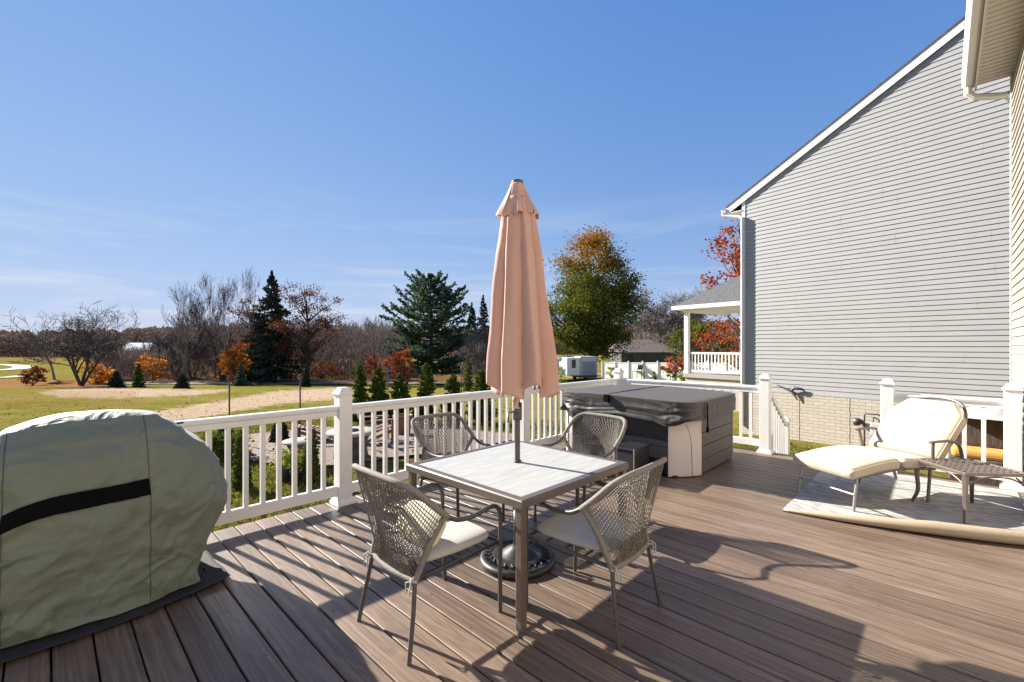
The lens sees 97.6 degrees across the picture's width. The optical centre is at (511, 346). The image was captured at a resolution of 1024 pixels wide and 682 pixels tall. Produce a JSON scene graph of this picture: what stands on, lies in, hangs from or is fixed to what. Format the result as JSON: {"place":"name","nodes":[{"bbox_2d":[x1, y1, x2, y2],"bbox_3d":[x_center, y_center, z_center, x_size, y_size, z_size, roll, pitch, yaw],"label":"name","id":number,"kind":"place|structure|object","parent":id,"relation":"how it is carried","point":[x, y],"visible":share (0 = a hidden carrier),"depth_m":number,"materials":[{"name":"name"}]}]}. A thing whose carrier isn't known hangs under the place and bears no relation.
{"place":"outdoors","nodes":[
{"label":"outdoors","id":0,"kind":"place"},
{"bbox_2d":[0,364,30,369],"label":"driveway","id":1,"kind":"structure","parent":0,"point":[15,366],"depth_m":112.36,"materials":[{"name":"concrete"}]},
{"bbox_2d":[89,373,600,383],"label":"road","id":2,"kind":"structure","parent":0,"point":[283,382],"depth_m":61.40,"materials":[{"name":"grey asphalt"}]},
{"bbox_2d":[231,427,511,465],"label":"patio","id":3,"kind":"structure","parent":0,"point":[255,453],"depth_m":9.85,"materials":[{"name":"grey stone"}]},
{"bbox_2d":[297,401,333,440],"bbox_3d":[-4.666,1.783,10.620,0.865,0.952,0.770,0,0,-20],"label":"adirondack chair","id":4,"kind":"object","parent":3,"relation":"on","point":[300,427],"visible":0.33,"depth_m":10.45,"materials":[{"name":"wood"}]},
{"bbox_2d":[326,426,370,462],"bbox_3d":[-3.123,1.910,8.700,0.920,0.620,0.920,0,0,44],"label":"fire table","id":5,"kind":"object","parent":3,"relation":"on","point":[355,440],"visible":0.25,"depth_m":8.48,"materials":[{"name":"concrete"}]},
{"bbox_2d":[353,403,393,442],"bbox_3d":[-3.214,1.771,10.371,0.865,0.952,0.770,0,0,-30],"label":"adirondack chair","id":6,"kind":"object","parent":3,"relation":"on","point":[380,428],"visible":0.31,"depth_m":10.29,"materials":[{"name":"brown wood"}]},
{"bbox_2d":[0,344,947,532],"bbox_3d":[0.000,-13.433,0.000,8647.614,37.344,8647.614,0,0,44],"label":"ground","id":7,"kind":"structure","parent":0,"point":[27,404],"depth_m":28.32,"materials":[{"name":"green plant"}]},
{"bbox_2d":[17,365,49,385],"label":"rust shrub","id":8,"kind":"object","parent":7,"relation":"on","point":[29,375],"visible":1,"depth_m":57.95,"materials":[{"name":"brown plant"}]},
{"bbox_2d":[18,328,63,379],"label":"bare tree","id":9,"kind":"object","parent":7,"relation":"on","point":[43,352],"visible":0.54,"depth_m":68.30,"materials":[{"name":"brown plant"}]},
{"bbox_2d":[0,300,141,385],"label":"bare tree","id":10,"kind":"object","parent":7,"relation":"on","point":[80,345],"visible":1,"depth_m":56.32,"materials":[{"name":"brown plant"}]},
{"bbox_2d":[72,361,114,383],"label":"gold shrub","id":11,"kind":"object","parent":7,"relation":"on","point":[104,377],"visible":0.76,"depth_m":61.62,"materials":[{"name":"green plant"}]},
{"bbox_2d":[86,328,130,374],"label":"bare tree","id":12,"kind":"object","parent":7,"relation":"on","point":[109,347],"visible":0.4,"depth_m":73.00,"materials":[{"name":"brown plant"}]},
{"bbox_2d":[107,371,126,387],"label":"evergreen shrub","id":13,"kind":"object","parent":7,"relation":"on","point":[116,381],"visible":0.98,"depth_m":49.78,"materials":[{"name":"green plant"}]},
{"bbox_2d":[123,343,151,350],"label":"distant house","id":14,"kind":"structure","parent":7,"relation":"on","point":[136,344],"depth_m":142.68,"materials":[{"name":"white"}]},
{"bbox_2d":[130,363,146,387],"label":"evergreen shrub","id":15,"kind":"object","parent":7,"relation":"on","point":[138,378],"visible":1,"depth_m":49.84,"materials":[{"name":"green plant"}]},
{"bbox_2d":[134,353,169,381],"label":"orange tree","id":16,"kind":"object","parent":7,"relation":"on","point":[156,368],"visible":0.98,"depth_m":65.85,"materials":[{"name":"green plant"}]},
{"bbox_2d":[140,329,167,376],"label":"bare tree","id":17,"kind":"object","parent":7,"relation":"on","point":[154,340],"visible":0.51,"depth_m":75.80,"materials":[{"name":"brown plant"}]},
{"bbox_2d":[150,332,189,376],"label":"bare tree","id":18,"kind":"object","parent":7,"relation":"on","point":[165,344],"visible":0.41,"depth_m":74.51,"materials":[{"name":"brown plant"}]},
{"bbox_2d":[173,373,190,388],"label":"evergreen shrub","id":19,"kind":"object","parent":7,"relation":"on","point":[182,380],"visible":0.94,"depth_m":46.73,"materials":[{"name":"green plant"}]},
{"bbox_2d":[161,292,208,375],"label":"bare tree","id":20,"kind":"object","parent":7,"relation":"on","point":[185,360],"visible":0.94,"depth_m":65.55,"materials":[{"name":"brown plant"}]},
{"bbox_2d":[165,321,210,379],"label":"bare tree","id":21,"kind":"object","parent":7,"relation":"on","point":[195,347],"visible":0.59,"depth_m":69.22,"materials":[{"name":"brown plant"}]},
{"bbox_2d":[167,295,218,375],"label":"bare tree","id":22,"kind":"object","parent":7,"relation":"on","point":[193,321],"visible":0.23,"depth_m":76.77,"materials":[{"name":"brown plant"}]},
{"bbox_2d":[188,330,228,377],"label":"bare tree","id":23,"kind":"object","parent":7,"relation":"on","point":[209,357],"visible":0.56,"depth_m":72.53,"materials":[{"name":"brown plant"}]},
{"bbox_2d":[168,263,259,380],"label":"bare tree","id":24,"kind":"object","parent":7,"relation":"on","point":[221,376],"visible":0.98,"depth_m":67.74,"materials":[{"name":"brown plant"}]},
{"bbox_2d":[199,428,252,460],"bbox_3d":[-5.602,1.999,8.747,0.959,0.744,0.871,0,0,2],"label":"shrub","id":25,"kind":"object","parent":7,"relation":"on","point":[218,447],"visible":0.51,"depth_m":8.57,"materials":[{"name":"green plant"}]},
{"bbox_2d":[218,428,233,446],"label":"column conifer","id":26,"kind":"object","parent":7,"relation":"on","point":[220,432],"depth_m":9.30,"materials":[{"name":"green plant"}]},
{"bbox_2d":[228,377,230,415],"bbox_3d":[-6.431,1.512,10.200,0.067,1.640,0.070,0,0,44],"label":"garden pole","id":27,"kind":"object","parent":7,"relation":"on","point":[229,378],"visible":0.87,"depth_m":10.19,"materials":[{"name":"brown metal"}]},
{"bbox_2d":[214,344,252,383],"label":"orange tree","id":28,"kind":"object","parent":7,"relation":"on","point":[225,357],"visible":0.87,"depth_m":60.93,"materials":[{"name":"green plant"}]},
{"bbox_2d":[232,364,248,385],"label":"evergreen shrub","id":29,"kind":"object","parent":7,"relation":"on","point":[240,377],"visible":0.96,"depth_m":54.76,"materials":[{"name":"green plant"}]},
{"bbox_2d":[231,435,253,491],"bbox_3d":[-4.161,1.839,6.906,0.345,0.962,0.328,0,0,44],"label":"column conifer","id":30,"kind":"object","parent":7,"relation":"on","point":[237,476],"depth_m":6.83,"materials":[{"name":"green plant"}]},
{"bbox_2d":[230,337,256,377],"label":"red tree","id":31,"kind":"object","parent":7,"relation":"on","point":[249,345],"visible":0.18,"depth_m":66.60,"materials":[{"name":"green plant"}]},
{"bbox_2d":[225,294,273,376],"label":"tree","id":32,"kind":"object","parent":7,"relation":"on","point":[246,312],"visible":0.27,"depth_m":73.42,"materials":[{"name":"brown plant"}]},
{"bbox_2d":[231,270,304,384],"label":"spruce tree","id":33,"kind":"object","parent":7,"relation":"on","point":[262,369],"visible":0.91,"depth_m":64.97,"materials":[{"name":"green plant"}]},
{"bbox_2d":[141,349,394,377],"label":"russet undergrowth","id":34,"kind":"object","parent":7,"relation":"on","point":[274,365],"visible":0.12,"depth_m":75.82,"materials":[{"name":"brown plant"}]},
{"bbox_2d":[268,422,290,441],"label":"column conifer","id":35,"kind":"object","parent":7,"relation":"on","point":[272,437],"depth_m":10.30,"materials":[{"name":"green plant"}]},
{"bbox_2d":[268,445,300,481],"bbox_3d":[-3.695,1.891,7.315,0.514,0.658,0.550,0,0,44],"label":"planter","id":36,"kind":"object","parent":7,"relation":"on","point":[285,473],"visible":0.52,"depth_m":7.21,"materials":[{"name":"green plant"}]},
{"bbox_2d":[89,314,485,380],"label":"thicket","id":37,"kind":"object","parent":7,"relation":"on","point":[125,364],"visible":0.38,"depth_m":72.33,"materials":[{"name":"brown plant"}]},
{"bbox_2d":[99,334,486,377],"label":"dark undergrowth","id":38,"kind":"object","parent":7,"relation":"on","point":[384,349],"visible":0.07,"depth_m":78.46,"materials":[{"name":"brown plant"}]},
{"bbox_2d":[282,447,303,483],"bbox_3d":[-3.428,1.920,7.199,0.449,0.600,0.500,0,0,44],"label":"planter","id":39,"kind":"object","parent":7,"relation":"on","point":[300,467],"visible":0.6,"depth_m":7.14,"materials":[{"name":"green plant"}]},
{"bbox_2d":[249,281,347,378],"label":"oak tree","id":40,"kind":"object","parent":7,"relation":"on","point":[305,348],"visible":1,"depth_m":63.20,"materials":[{"name":"brown plant"}]},
{"bbox_2d":[282,437,316,465],"bbox_3d":[-3.876,1.970,8.200,0.620,0.500,0.620,0,0,44],"label":"patio table","id":41,"kind":"object","parent":7,"relation":"on","point":[301,442],"visible":0.34,"depth_m":8.03,"materials":[{"name":"concrete"}]},
{"bbox_2d":[299,374,301,436],"bbox_3d":[-5.104,1.518,10.800,0.067,1.700,0.070,0,0,44],"label":"garden pole","id":42,"kind":"object","parent":7,"relation":"on","point":[300,376],"visible":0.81,"depth_m":10.79,"materials":[{"name":"grey metal"}]},
{"bbox_2d":[301,369,310,386],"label":"evergreen shrub","id":43,"kind":"object","parent":7,"relation":"on","point":[305,381],"visible":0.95,"depth_m":51.86,"materials":[{"name":"green plant"}]},
{"bbox_2d":[301,429,320,485],"bbox_3d":[-3.228,1.813,7.199,0.336,1.013,0.322,0,0,44],"label":"column conifer","id":44,"kind":"object","parent":7,"relation":"on","point":[316,472],"depth_m":7.15,"materials":[{"name":"green plant"}]},
{"bbox_2d":[299,361,343,378],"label":"bush","id":45,"kind":"object","parent":7,"relation":"on","point":[324,371],"visible":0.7,"depth_m":71.95,"materials":[{"name":"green plant"}]},
{"bbox_2d":[315,334,344,368],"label":"bare tree","id":46,"kind":"object","parent":7,"relation":"on","point":[332,346],"visible":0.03,"depth_m":90.66,"materials":[{"name":"brown plant"}]},
{"bbox_2d":[328,319,362,357],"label":"bare tree","id":47,"kind":"object","parent":7,"relation":"on","point":[340,324],"visible":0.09,"depth_m":95.18,"materials":[{"name":"brown plant"}]},
{"bbox_2d":[352,364,369,421],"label":"young arborvitae","id":48,"kind":"object","parent":7,"relation":"on","point":[359,395],"visible":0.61,"depth_m":14.42,"materials":[{"name":"green plant"}]},
{"bbox_2d":[0,331,729,349],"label":"tree line","id":49,"kind":"object","parent":7,"relation":"on","point":[368,337],"visible":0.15,"depth_m":77.04,"materials":[{"name":"brown plant"}]},
{"bbox_2d":[0,319,739,356],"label":"woods","id":50,"kind":"object","parent":7,"relation":"on","point":[11,337],"visible":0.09,"depth_m":223.47,"materials":[{"name":"plant"}]},
{"bbox_2d":[358,313,383,359],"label":"bare tree","id":51,"kind":"object","parent":7,"relation":"on","point":[369,322],"visible":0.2,"depth_m":94.33,"materials":[{"name":"brown plant"}]},
{"bbox_2d":[364,354,388,377],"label":"red tree","id":52,"kind":"object","parent":7,"relation":"on","point":[372,362],"visible":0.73,"depth_m":61.72,"materials":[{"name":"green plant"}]},
{"bbox_2d":[364,367,389,419],"bbox_3d":[-4.321,1.622,14.506,0.959,1.932,0.921,0,0,12],"label":"young arborvitae","id":53,"kind":"object","parent":7,"relation":"on","point":[378,388],"visible":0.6,"depth_m":14.39,"materials":[{"name":"green plant"}]},
{"bbox_2d":[376,416,389,425],"bbox_3d":[-3.821,2.236,13.200,0.420,0.350,0.420,0,0,44],"label":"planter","id":54,"kind":"object","parent":7,"relation":"on","point":[378,422],"visible":0.34,"depth_m":13.03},
{"bbox_2d":[381,371,395,378],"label":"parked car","id":55,"kind":"object","parent":7,"relation":"on","point":[390,374],"visible":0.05,"depth_m":65.67,"materials":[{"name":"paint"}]},
{"bbox_2d":[374,321,408,367],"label":"bare tree","id":56,"kind":"object","parent":7,"relation":"on","point":[391,341],"visible":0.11,"depth_m":90.57,"materials":[{"name":"brown plant"}]},
{"bbox_2d":[388,372,413,421],"bbox_3d":[-3.609,1.710,14.462,0.986,1.757,1.004,0,0,44],"label":"young arborvitae","id":57,"kind":"object","parent":7,"relation":"on","point":[403,392],"visible":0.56,"depth_m":14.40,"materials":[{"name":"green plant"}]},
{"bbox_2d":[386,349,417,384],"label":"red tree","id":58,"kind":"object","parent":7,"relation":"on","point":[400,360],"visible":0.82,"depth_m":53.74,"materials":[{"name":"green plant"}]},
{"bbox_2d":[393,413,412,434],"bbox_3d":[-2.796,2.034,11.500,0.504,0.550,0.504,0,0,44],"label":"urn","id":59,"kind":"object","parent":7,"relation":"on","point":[400,423],"visible":0.45,"depth_m":11.31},
{"bbox_2d":[406,372,423,379],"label":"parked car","id":60,"kind":"object","parent":7,"relation":"on","point":[415,375],"visible":0.19,"depth_m":67.14,"materials":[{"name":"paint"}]},
{"bbox_2d":[412,363,439,421],"bbox_3d":[-2.793,1.560,14.515,0.888,2.056,0.946,0,0,16],"label":"young arborvitae","id":61,"kind":"object","parent":7,"relation":"on","point":[425,388],"visible":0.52,"depth_m":14.40,"materials":[{"name":"green plant"}]},
{"bbox_2d":[379,269,474,382],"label":"pine tree","id":62,"kind":"object","parent":7,"relation":"on","point":[432,324],"visible":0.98,"depth_m":59.95,"materials":[{"name":"green plant"}]},
{"bbox_2d":[439,374,465,422],"bbox_3d":[-1.920,1.741,14.487,0.931,1.695,0.885,0,0,44],"label":"young arborvitae","id":63,"kind":"object","parent":7,"relation":"on","point":[450,382],"visible":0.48,"depth_m":14.38,"materials":[{"name":"green plant"}]},
{"bbox_2d":[0,387,905,527],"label":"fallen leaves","id":64,"kind":"object","parent":7,"relation":"on","point":[274,493],"visible":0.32,"depth_m":14.04,"materials":[{"name":"brown plant"}]},
{"bbox_2d":[462,356,472,390],"bbox_3d":[-3.929,2.475,39.989,1.157,3.280,1.201,0,0,14],"label":"evergreen shrub","id":65,"kind":"object","parent":7,"relation":"on","point":[467,376],"visible":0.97,"depth_m":39.91,"materials":[{"name":"green plant"}]},
{"bbox_2d":[453,320,489,376],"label":"bare bush","id":66,"kind":"object","parent":7,"relation":"on","point":[485,342],"visible":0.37,"depth_m":56.45,"materials":[{"name":"grey plant"}]},
{"bbox_2d":[464,302,483,366],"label":"spruce tree","id":67,"kind":"object","parent":7,"relation":"on","point":[470,319],"visible":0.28,"depth_m":91.56,"materials":[{"name":"green plant"}]},
{"bbox_2d":[470,295,489,344],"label":"spruce tree","id":68,"kind":"object","parent":7,"relation":"on","point":[484,315],"visible":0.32,"depth_m":95.83,"materials":[{"name":"green plant"}]},
{"bbox_2d":[465,369,497,423],"bbox_3d":[-0.961,1.651,14.507,1.048,1.874,1.047,0,0,44],"label":"young arborvitae","id":69,"kind":"object","parent":7,"relation":"on","point":[479,384],"visible":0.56,"depth_m":14.38,"materials":[{"name":"green plant"}]},
{"bbox_2d":[0,443,1023,681],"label":"deck","id":70,"kind":"structure","parent":7,"relation":"on","point":[755,582],"depth_m":2.60,"materials":[{"name":"brown wood"}]},
{"bbox_2d":[0,550,229,663],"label":"grill mat","id":71,"kind":"object","parent":70,"relation":"on","point":[214,572],"visible":0.3,"depth_m":2.46,"materials":[{"name":"black rubber"}]},
{"bbox_2d":[0,409,227,648],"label":"covered grill","id":72,"kind":"object","parent":71,"relation":"on","point":[104,514],"visible":1,"depth_m":2.47,"materials":[{"name":"green fabric"}]},
{"bbox_2d":[351,463,502,665],"bbox_3d":[-0.482,1.076,2.506,0.614,0.893,0.685,0,0,44],"label":"woven chair","id":73,"kind":"object","parent":70,"relation":"on","point":[459,534],"visible":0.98,"depth_m":2.31,"materials":[{"name":"beige wicker"}]},
{"bbox_2d":[396,500,446,547],"bbox_3d":[-0.492,0.955,2.416,0.330,0.200,0.090,8,-30,40],"label":"lumbar pillow","id":74,"kind":"object","parent":73,"relation":"on","point":[440,532],"visible":0.36,"depth_m":2.37,"materials":[{"name":"beige fabric"}]},
{"bbox_2d":[411,412,504,520],"bbox_3d":[-0.492,1.076,3.942,0.685,0.893,0.614,0,0,42],"label":"woven chair","id":75,"kind":"object","parent":70,"relation":"on","point":[420,436],"visible":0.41,"depth_m":4.11,"materials":[{"name":"grey wicker"}]},
{"bbox_2d":[175,368,774,526],"bbox_3d":[0.088,0.958,4.440,2.557,1.125,7.907,0,0,44],"label":"deck railing","id":76,"kind":"object","parent":70,"relation":"on","point":[342,409],"visible":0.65,"depth_m":4.48,"materials":[{"name":"white plastic"}]},
{"bbox_2d":[479,509,554,580],"bbox_3d":[0.038,1.340,3.169,0.536,0.360,0.536,0,0,44],"label":"umbrella base","id":77,"kind":"object","parent":70,"relation":"on","point":[541,559],"visible":0.59,"depth_m":3.08,"materials":[{"name":"grey metal"}]},
{"bbox_2d":[486,179,559,510],"bbox_3d":[0.085,0.007,3.174,0.502,2.365,0.510,0,0,7],"label":"patio umbrella","id":78,"kind":"object","parent":77,"relation":"in","point":[521,354],"visible":1,"depth_m":3.04,"materials":[{"name":"pink fabric"}]},
{"bbox_2d":[406,440,628,632],"bbox_3d":[0.042,1.167,3.130,1.090,0.705,1.110,0,0,44],"label":"dining table","id":79,"kind":"object","parent":70,"relation":"on","point":[538,474],"visible":0.74,"depth_m":2.89,"materials":[{"name":"stone"}]},
{"bbox_2d":[534,412,626,521],"bbox_3d":[0.617,1.076,3.942,0.685,0.893,0.614,0,0,-44],"label":"woven chair","id":80,"kind":"object","parent":70,"relation":"on","point":[617,437],"visible":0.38,"depth_m":4.12,"materials":[{"name":"grey wicker"}]},
{"bbox_2d":[527,457,666,648],"bbox_3d":[0.501,1.076,2.621,0.685,0.893,0.614,0,0,42],"label":"woven chair","id":81,"kind":"object","parent":70,"relation":"on","point":[585,525],"visible":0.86,"depth_m":2.42,"materials":[{"name":"grey wicker"}]},
{"bbox_2d":[579,436,650,477],"bbox_3d":[1.230,1.335,5.400,0.753,0.370,0.402,0,0,44],"label":"tub step","id":82,"kind":"object","parent":70,"relation":"on","point":[634,455],"visible":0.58,"depth_m":5.17,"materials":[{"name":"black plastic"}]},
{"bbox_2d":[560,384,735,477],"bbox_3d":[1.855,1.049,6.147,1.940,0.912,1.681,0,0,44],"label":"hot tub","id":83,"kind":"object","parent":70,"relation":"on","point":[685,432],"visible":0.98,"depth_m":5.45,"materials":[{"name":"plastic"}]},
{"bbox_2d":[782,471,1023,544],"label":"outdoor rug","id":84,"kind":"object","parent":70,"relation":"on","point":[885,501],"visible":0.9,"depth_m":4.20,"materials":[{"name":"grey fabric"}]},
{"bbox_2d":[793,396,968,511],"bbox_3d":[3.797,1.025,4.583,1.695,0.969,0.746,0,0,-16],"label":"chaise lounge","id":85,"kind":"object","parent":84,"relation":"on","point":[908,432],"visible":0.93,"depth_m":4.50,"materials":[{"name":"beige fabric"}]},
{"bbox_2d":[911,458,1023,523],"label":"side table","id":86,"kind":"object","parent":84,"relation":"on","point":[968,470],"visible":0.96,"depth_m":3.98,"materials":[{"name":"brown metal"}]},
{"bbox_2d":[879,379,1023,492],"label":"deck railing","id":87,"kind":"object","parent":70,"relation":"on","point":[1010,403],"visible":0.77,"depth_m":4.77,"materials":[{"name":"white plastic"}]},
{"bbox_2d":[558,370,569,394],"bbox_3d":[2.955,2.327,26.015,0.956,1.904,0.950,0,0,7],"label":"garden shrub","id":88,"kind":"object","parent":7,"relation":"on","point":[561,380],"visible":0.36,"depth_m":26.03,"materials":[{"name":"green plant"}]},
{"bbox_2d":[557,356,596,378],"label":"cargo trailer","id":89,"kind":"object","parent":7,"relation":"on","point":[584,367],"visible":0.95,"depth_m":48.16,"materials":[{"name":"grey paint"}]},
{"bbox_2d":[543,223,663,376],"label":"maple tree","id":90,"kind":"object","parent":7,"relation":"on","point":[581,305],"visible":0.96,"depth_m":53.84,"materials":[{"name":"green plant"}]},
{"bbox_2d":[604,367,614,384],"bbox_3d":[4.432,1.889,19.978,0.776,1.998,0.974,0,0,44],"label":"garden shrub","id":91,"kind":"object","parent":7,"relation":"on","point":[611,370],"visible":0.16,"depth_m":19.96,"materials":[{"name":"green plant"}]},
{"bbox_2d":[632,364,642,378],"bbox_3d":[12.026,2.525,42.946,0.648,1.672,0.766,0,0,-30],"label":"lawn chair","id":92,"kind":"object","parent":7,"relation":"on","point":[639,367],"visible":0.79,"depth_m":42.74,"materials":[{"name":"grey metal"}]},
{"bbox_2d":[631,323,673,338],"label":"bare tree","id":93,"kind":"object","parent":7,"relation":"on","point":[643,337],"visible":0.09,"depth_m":92.86,"materials":[{"name":"grey plant"}]},
{"bbox_2d":[608,339,707,362],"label":"distant house","id":94,"kind":"structure","parent":7,"relation":"on","point":[653,351],"depth_m":78.15,"materials":[{"name":"grey"}]},
{"bbox_2d":[601,361,738,380],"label":"white fence","id":95,"kind":"object","parent":7,"relation":"on","point":[629,367],"visible":0.45,"depth_m":42.56,"materials":[{"name":"white plastic"}]},
{"bbox_2d":[624,284,718,347],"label":"bare tree","id":96,"kind":"object","parent":7,"relation":"on","point":[677,318],"visible":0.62,"depth_m":78.81,"materials":[{"name":"grey plant"}]},
{"bbox_2d":[660,354,683,380],"bbox_3d":[14.720,2.048,40.125,2.463,2.726,2.800,0,0,44],"label":"red shrub","id":97,"kind":"object","parent":7,"relation":"on","point":[680,362],"visible":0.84,"depth_m":39.74,"materials":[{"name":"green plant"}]},
{"bbox_2d":[665,369,678,380],"bbox_3d":[7.105,1.897,20.011,0.780,1.764,0.887,0,0,20],"label":"garden shrub","id":98,"kind":"object","parent":7,"relation":"on","point":[669,371],"visible":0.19,"depth_m":19.95,"materials":[{"name":"green plant"}]},
{"bbox_2d":[663,318,735,362],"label":"tree","id":99,"kind":"object","parent":7,"relation":"on","point":[694,325],"visible":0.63,"depth_m":59.53,"materials":[{"name":"red plant"}]},
{"bbox_2d":[690,217,740,370],"bbox_3d":[13.268,-2.449,25.880,5.622,10.774,5.919,0,0,44],"label":"red tree","id":100,"kind":"object","parent":7,"relation":"on","point":[735,256],"visible":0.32,"depth_m":26.00,"materials":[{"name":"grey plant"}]},
{"bbox_2d":[772,393,790,454],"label":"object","id":101,"kind":"structure","parent":7,"relation":"on","point":[780,433],"depth_m":6.89,"materials":[{"name":"white plastic"}]},
{"bbox_2d":[671,15,1009,449],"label":"grey house","id":102,"kind":"structure","parent":7,"relation":"on","point":[875,236],"depth_m":9.50,"materials":[{"name":"grey plastic"}]},
{"bbox_2d":[777,385,805,400],"bbox_3d":[6.698,1.127,10.801,0.122,0.354,0.640,0,0,-37],"label":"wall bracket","id":103,"kind":"object","parent":102,"relation":"attached to","point":[792,389],"depth_m":10.73,"materials":[{"name":"grey metal"}]},
{"bbox_2d":[853,413,879,445],"bbox_3d":[7.591,1.872,9.551,0.205,0.896,0.520,0,0,-37],"label":"gas meter","id":104,"kind":"object","parent":102,"relation":"attached to","point":[857,421],"visible":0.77,"depth_m":9.59,"materials":[{"name":"grey paint"}]},
{"bbox_2d":[961,0,1023,482],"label":"tan house","id":105,"kind":"structure","parent":7,"relation":"on","point":[993,48],"depth_m":5.06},
{"bbox_2d":[0,0,966,341],"label":"sky","id":106,"kind":"structure","parent":0,"point":[346,148],"materials":[{"name":"blue"}]},
{"bbox_2d":[948,407,1002,484],"bbox_3d":[6.880,1.539,6.422,1.000,1.362,0.680,0,0,44],"label":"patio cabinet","id":107,"kind":"object","parent":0,"point":[994,433],"visible":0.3,"depth_m":6.46,"materials":[{"name":"brown wood"}]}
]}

